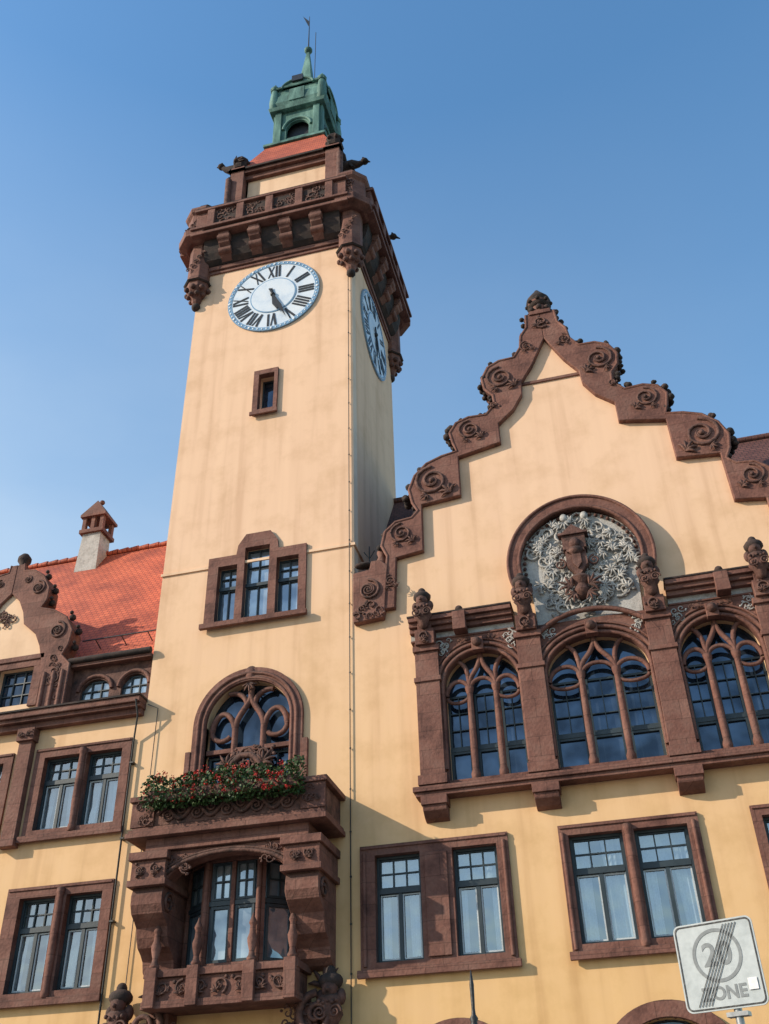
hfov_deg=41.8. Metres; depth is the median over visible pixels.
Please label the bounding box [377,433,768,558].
dark roof
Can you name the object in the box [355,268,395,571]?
side walls
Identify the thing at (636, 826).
window surround
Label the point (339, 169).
gallery carving
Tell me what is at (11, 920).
window surround
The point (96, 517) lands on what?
chimney cap
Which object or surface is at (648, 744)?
hall glazing
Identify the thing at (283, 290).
clock face
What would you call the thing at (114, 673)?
attic band
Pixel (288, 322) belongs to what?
clock face ring
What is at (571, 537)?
coat of arms
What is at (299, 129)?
lantern openings
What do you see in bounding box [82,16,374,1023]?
rods and pipes
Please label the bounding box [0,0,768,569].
sky
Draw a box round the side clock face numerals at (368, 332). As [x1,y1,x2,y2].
[363,295,384,375]
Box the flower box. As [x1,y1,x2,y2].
[136,755,307,811]
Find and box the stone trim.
[0,297,768,1023]
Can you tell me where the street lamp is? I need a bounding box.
[469,970,477,1023]
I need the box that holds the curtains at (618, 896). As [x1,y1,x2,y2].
[0,755,768,990]
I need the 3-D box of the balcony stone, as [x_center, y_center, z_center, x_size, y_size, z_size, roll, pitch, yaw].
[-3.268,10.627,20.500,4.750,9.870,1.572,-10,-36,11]
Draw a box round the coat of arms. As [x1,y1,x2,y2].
[556,524,603,602]
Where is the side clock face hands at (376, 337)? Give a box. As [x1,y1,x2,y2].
[374,327,381,369]
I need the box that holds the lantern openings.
[287,73,308,137]
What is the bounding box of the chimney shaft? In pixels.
[74,531,109,571]
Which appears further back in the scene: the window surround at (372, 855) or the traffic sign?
the window surround at (372, 855)
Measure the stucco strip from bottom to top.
0.160 m
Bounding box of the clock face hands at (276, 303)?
[269,288,284,313]
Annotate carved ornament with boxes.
[0,316,768,1023]
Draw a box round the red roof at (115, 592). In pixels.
[0,541,166,657]
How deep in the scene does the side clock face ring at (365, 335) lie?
34.81 m
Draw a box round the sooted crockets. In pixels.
[0,290,768,1005]
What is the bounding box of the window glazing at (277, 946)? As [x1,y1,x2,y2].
[83,551,297,964]
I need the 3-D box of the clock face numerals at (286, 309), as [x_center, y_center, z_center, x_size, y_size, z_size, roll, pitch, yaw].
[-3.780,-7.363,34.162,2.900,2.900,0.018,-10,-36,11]
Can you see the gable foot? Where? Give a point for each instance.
(377, 570)
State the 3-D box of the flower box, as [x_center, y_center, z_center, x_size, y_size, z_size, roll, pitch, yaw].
[-3.638,6.104,22.710,3.879,0.970,1.085,-10,-36,11]
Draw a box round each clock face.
[228,262,318,329]
[362,290,386,379]
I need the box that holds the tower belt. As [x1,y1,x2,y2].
[161,542,368,577]
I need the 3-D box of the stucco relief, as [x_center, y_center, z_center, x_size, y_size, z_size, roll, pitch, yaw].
[4.868,1.512,24.917,7.658,3.704,0.175,-10,-36,11]
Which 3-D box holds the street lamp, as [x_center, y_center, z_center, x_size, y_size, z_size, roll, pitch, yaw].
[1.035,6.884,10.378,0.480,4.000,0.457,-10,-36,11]
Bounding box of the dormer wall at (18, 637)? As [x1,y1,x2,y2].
[0,596,39,711]
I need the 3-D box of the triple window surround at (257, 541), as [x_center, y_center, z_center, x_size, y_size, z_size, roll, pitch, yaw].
[-3.507,1.777,27.738,2.890,2.830,0.200,-10,-36,11]
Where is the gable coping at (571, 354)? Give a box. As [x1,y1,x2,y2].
[383,310,768,611]
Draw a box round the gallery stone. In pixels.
[179,142,411,375]
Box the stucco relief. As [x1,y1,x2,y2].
[436,511,754,656]
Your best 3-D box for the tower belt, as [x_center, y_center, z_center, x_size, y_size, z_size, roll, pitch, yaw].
[-2.890,2.816,30.105,5.735,0.080,5.345,-10,-36,11]
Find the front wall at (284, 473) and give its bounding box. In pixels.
[0,247,768,1023]
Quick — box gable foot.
[353,560,387,625]
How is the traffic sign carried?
on the pavement
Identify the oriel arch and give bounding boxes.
[167,839,283,882]
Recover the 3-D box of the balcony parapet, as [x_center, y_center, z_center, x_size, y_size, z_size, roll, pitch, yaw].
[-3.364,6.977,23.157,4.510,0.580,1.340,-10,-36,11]
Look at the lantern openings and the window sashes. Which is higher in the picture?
the lantern openings
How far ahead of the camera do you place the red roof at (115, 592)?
32.63 m
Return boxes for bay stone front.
[414,594,768,782]
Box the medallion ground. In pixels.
[521,513,642,624]
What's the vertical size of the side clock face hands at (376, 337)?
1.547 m
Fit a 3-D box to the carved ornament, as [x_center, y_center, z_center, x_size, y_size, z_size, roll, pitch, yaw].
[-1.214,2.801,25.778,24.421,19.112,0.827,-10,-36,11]
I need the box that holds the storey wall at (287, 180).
[246,164,324,197]
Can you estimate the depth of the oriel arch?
22.34 m
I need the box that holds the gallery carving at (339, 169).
[184,150,402,376]
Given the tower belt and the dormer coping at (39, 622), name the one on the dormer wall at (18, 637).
the dormer coping at (39, 622)
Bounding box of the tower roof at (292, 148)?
[247,134,326,165]
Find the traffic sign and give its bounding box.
[673,915,768,1023]
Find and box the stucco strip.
[411,587,751,641]
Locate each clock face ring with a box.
[228,261,319,331]
[360,289,386,380]
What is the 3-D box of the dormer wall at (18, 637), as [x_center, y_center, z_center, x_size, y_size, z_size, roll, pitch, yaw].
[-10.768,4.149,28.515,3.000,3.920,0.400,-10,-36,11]
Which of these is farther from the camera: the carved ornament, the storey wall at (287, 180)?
the storey wall at (287, 180)
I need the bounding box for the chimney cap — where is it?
[79,500,117,542]
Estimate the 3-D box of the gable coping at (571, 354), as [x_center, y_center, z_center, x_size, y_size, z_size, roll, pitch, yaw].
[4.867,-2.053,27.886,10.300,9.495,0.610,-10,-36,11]
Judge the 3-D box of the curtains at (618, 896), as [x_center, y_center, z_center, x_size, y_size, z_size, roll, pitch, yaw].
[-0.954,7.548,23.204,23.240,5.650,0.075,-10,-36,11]
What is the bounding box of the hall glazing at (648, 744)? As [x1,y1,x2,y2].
[0,382,768,1023]
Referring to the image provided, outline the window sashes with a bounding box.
[11,778,701,992]
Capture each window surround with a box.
[0,753,15,829]
[0,878,114,1000]
[21,737,132,835]
[203,530,306,623]
[252,367,278,416]
[360,831,518,969]
[557,811,718,951]
[749,804,768,888]
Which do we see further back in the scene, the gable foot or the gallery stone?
the gallery stone
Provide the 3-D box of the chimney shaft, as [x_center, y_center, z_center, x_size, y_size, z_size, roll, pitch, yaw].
[-10.537,1.851,36.257,0.900,2.200,0.800,-10,-36,11]
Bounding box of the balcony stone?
[124,774,345,1023]
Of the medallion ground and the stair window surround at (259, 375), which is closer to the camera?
the medallion ground
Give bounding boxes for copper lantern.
[263,46,340,149]
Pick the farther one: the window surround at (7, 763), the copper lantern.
the copper lantern
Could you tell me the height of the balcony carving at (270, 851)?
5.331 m
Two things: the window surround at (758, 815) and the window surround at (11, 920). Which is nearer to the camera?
the window surround at (758, 815)
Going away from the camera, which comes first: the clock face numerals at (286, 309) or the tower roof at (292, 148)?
the clock face numerals at (286, 309)
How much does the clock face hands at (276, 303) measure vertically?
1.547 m
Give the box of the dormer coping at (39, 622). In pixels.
[0,564,80,705]
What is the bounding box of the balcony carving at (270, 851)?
[132,783,338,1023]
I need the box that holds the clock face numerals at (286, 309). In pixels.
[233,265,313,326]
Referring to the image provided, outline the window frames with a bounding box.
[0,380,768,1023]
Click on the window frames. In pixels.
(246, 900)
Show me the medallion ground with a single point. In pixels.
(632, 599)
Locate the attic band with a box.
[70,660,152,701]
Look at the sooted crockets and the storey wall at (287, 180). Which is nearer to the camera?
the sooted crockets
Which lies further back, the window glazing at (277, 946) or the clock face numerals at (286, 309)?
the clock face numerals at (286, 309)
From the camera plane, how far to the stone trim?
23.48 m
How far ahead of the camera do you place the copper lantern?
43.33 m
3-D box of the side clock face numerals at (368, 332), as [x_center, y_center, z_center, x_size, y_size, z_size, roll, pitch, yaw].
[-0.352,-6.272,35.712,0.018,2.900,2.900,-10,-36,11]
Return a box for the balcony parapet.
[154,786,339,825]
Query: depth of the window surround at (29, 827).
25.48 m
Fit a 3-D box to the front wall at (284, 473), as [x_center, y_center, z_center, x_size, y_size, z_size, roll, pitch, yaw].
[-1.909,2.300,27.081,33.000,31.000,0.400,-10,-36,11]
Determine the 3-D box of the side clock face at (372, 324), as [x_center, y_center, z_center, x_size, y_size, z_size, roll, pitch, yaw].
[-0.365,-6.269,35.715,0.087,3.250,3.250,-10,-36,11]

